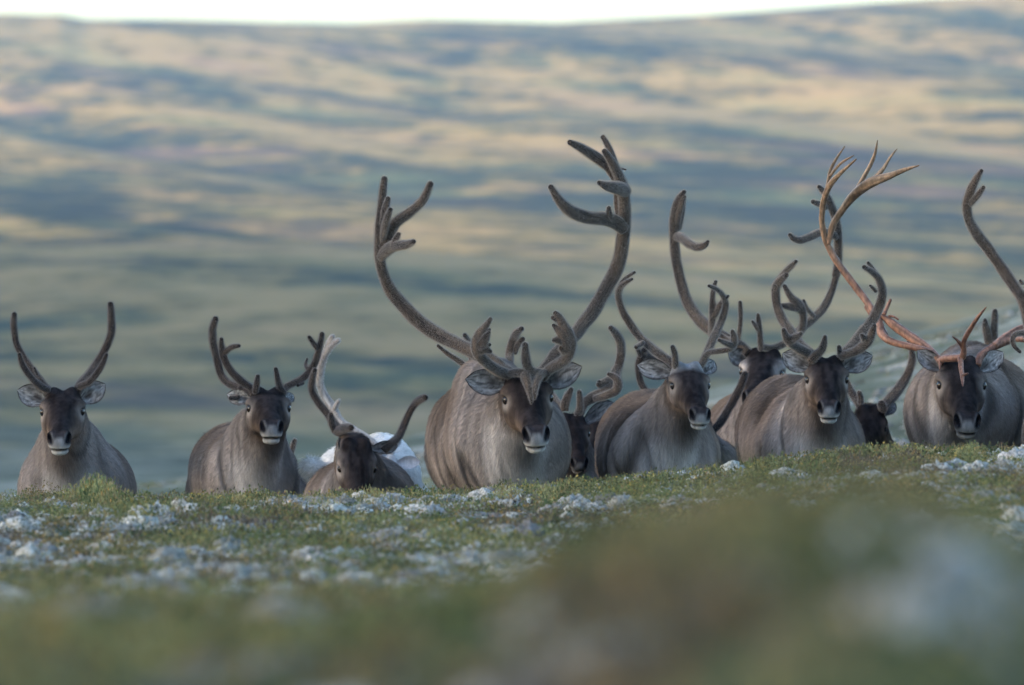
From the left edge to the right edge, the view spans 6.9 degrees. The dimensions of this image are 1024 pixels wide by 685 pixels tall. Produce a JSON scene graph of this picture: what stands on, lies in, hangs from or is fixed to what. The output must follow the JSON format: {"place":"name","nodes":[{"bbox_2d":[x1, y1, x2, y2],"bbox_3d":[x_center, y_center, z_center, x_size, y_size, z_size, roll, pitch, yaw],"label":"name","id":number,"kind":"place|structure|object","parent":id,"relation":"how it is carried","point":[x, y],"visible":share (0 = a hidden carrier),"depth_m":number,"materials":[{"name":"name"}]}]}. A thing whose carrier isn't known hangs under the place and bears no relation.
{"place":"outdoors","nodes":[
{"label":"outdoors","id":0,"kind":"place"},
{"bbox_2d":[0,0,899,23],"label":"sky","id":1,"kind":"structure","parent":0,"point":[271,11],"materials":[{"name":"white"}]},
{"bbox_2d":[0,0,1023,684],"bbox_3d":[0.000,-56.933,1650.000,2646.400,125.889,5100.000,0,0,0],"label":"ground","id":2,"kind":"structure","parent":0,"point":[168,188],"depth_m":1068.61,"materials":[{"name":"green plant"}]},
{"bbox_2d":[9,301,137,496],"bbox_3d":[-1.954,0.620,38.121,0.523,1.601,1.858,0,0,0],"label":"reindeer","id":3,"kind":"object","parent":2,"relation":"on","point":[72,446],"visible":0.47,"depth_m":37.63,"materials":[{"name":"black"}]},
{"bbox_2d":[185,315,325,497],"bbox_3d":[-1.134,0.605,37.534,0.489,1.439,1.713,0,0,-9],"label":"reindeer","id":4,"kind":"object","parent":2,"relation":"on","point":[245,447],"visible":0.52,"depth_m":37.18,"materials":[{"name":"black"}]},
{"bbox_2d":[289,438,306,496],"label":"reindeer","id":5,"kind":"object","parent":2,"relation":"on","point":[292,446],"visible":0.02,"depth_m":39.25,"materials":[{"name":"fur"}]},
{"bbox_2d":[296,368,428,495],"bbox_3d":[-0.639,0.619,36.614,0.566,1.021,1.529,0,0,0],"label":"reindeer","id":6,"kind":"object","parent":2,"relation":"on","point":[358,461],"visible":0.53,"depth_m":36.16,"materials":[{"name":"black"}]},
{"bbox_2d":[315,334,427,491],"bbox_3d":[-0.653,0.658,39.106,0.522,1.390,1.454,0,0,-6],"label":"reindeer","id":7,"kind":"object","parent":2,"relation":"on","point":[403,456],"visible":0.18,"depth_m":38.88,"materials":[{"name":"white"}]},
{"bbox_2d":[436,326,536,367],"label":"reindeer","id":8,"kind":"object","parent":2,"relation":"on","point":[515,342],"visible":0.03,"depth_m":37.40,"materials":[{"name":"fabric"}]},
{"bbox_2d":[373,134,631,491],"bbox_3d":[-0.040,0.033,35.559,1.062,1.781,1.749,0,0,0],"label":"reindeer","id":9,"kind":"object","parent":2,"relation":"on","point":[493,419],"visible":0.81,"depth_m":35.23,"materials":[{"name":"black"}]},
{"bbox_2d":[0,440,1011,509],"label":"dwarf birch sprigs","id":10,"kind":"object","parent":2,"relation":"on","point":[101,486],"visible":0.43,"depth_m":32.25,"materials":[{"name":"green plant"}]},
{"bbox_2d":[0,311,1023,684],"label":"reindeer lichen","id":11,"kind":"object","parent":2,"relation":"on","point":[962,563],"visible":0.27,"depth_m":23.07},
{"bbox_2d":[0,451,1023,602],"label":"dwarf birch clumps","id":12,"kind":"object","parent":2,"relation":"on","point":[466,522],"visible":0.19,"depth_m":27.82,"materials":[{"name":"green plant"}]},
{"bbox_2d":[0,441,1023,678],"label":"dry grass","id":13,"kind":"structure","parent":2,"relation":"on","point":[261,597],"depth_m":21.07,"materials":[{"name":"plant"}]},
{"bbox_2d":[0,313,1023,684],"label":"crowberry heath","id":14,"kind":"object","parent":2,"relation":"on","point":[690,549],"visible":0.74,"depth_m":8.00,"materials":[{"name":"green plant"}]},
{"bbox_2d":[553,325,625,481],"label":"reindeer","id":15,"kind":"object","parent":2,"relation":"on","point":[610,386],"visible":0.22,"depth_m":37.08,"materials":[{"name":"black"}]},
{"bbox_2d":[594,270,738,479],"bbox_3d":[0.643,0.344,36.070,0.509,1.285,1.662,0,0,-5],"label":"reindeer","id":16,"kind":"object","parent":2,"relation":"on","point":[665,425],"visible":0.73,"depth_m":35.70,"materials":[{"name":"black"}]},
{"bbox_2d":[634,347,748,466],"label":"reindeer","id":17,"kind":"object","parent":2,"relation":"on","point":[728,451],"visible":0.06,"depth_m":37.81,"materials":[{"name":"fur"}]},
{"bbox_2d":[668,184,843,446],"bbox_3d":[1.107,0.270,38.939,0.787,1.964,1.715,0,0,0],"label":"reindeer","id":18,"kind":"object","parent":2,"relation":"on","point":[758,364],"visible":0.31,"depth_m":38.54,"materials":[{"name":"black"}]},
{"bbox_2d":[734,259,887,463],"bbox_3d":[1.309,0.363,37.066,0.537,1.436,1.702,0,0,-8],"label":"reindeer","id":19,"kind":"object","parent":2,"relation":"on","point":[808,410],"visible":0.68,"depth_m":36.70,"materials":[{"name":"black"}]},
{"bbox_2d":[847,340,916,450],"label":"reindeer","id":20,"kind":"object","parent":2,"relation":"on","point":[872,419],"visible":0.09,"depth_m":38.03,"materials":[{"name":"black"}]},
{"bbox_2d":[819,140,1023,449],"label":"reindeer","id":21,"kind":"object","parent":2,"relation":"on","point":[963,390],"visible":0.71,"depth_m":37.25,"materials":[{"name":"black"}]},
{"bbox_2d":[961,167,1023,444],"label":"reindeer","id":22,"kind":"object","parent":2,"relation":"on","point":[971,196],"visible":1,"depth_m":36.48,"materials":[{"name":"black"}]},
{"bbox_2d":[589,422,598,450],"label":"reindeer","id":23,"kind":"object","parent":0,"point":[593,428],"visible":0.01,"depth_m":38.57,"materials":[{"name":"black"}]},
{"bbox_2d":[981,308,998,344],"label":"reindeer","id":24,"kind":"object","parent":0,"point":[990,334],"visible":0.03,"depth_m":39.12,"materials":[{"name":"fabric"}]}
]}

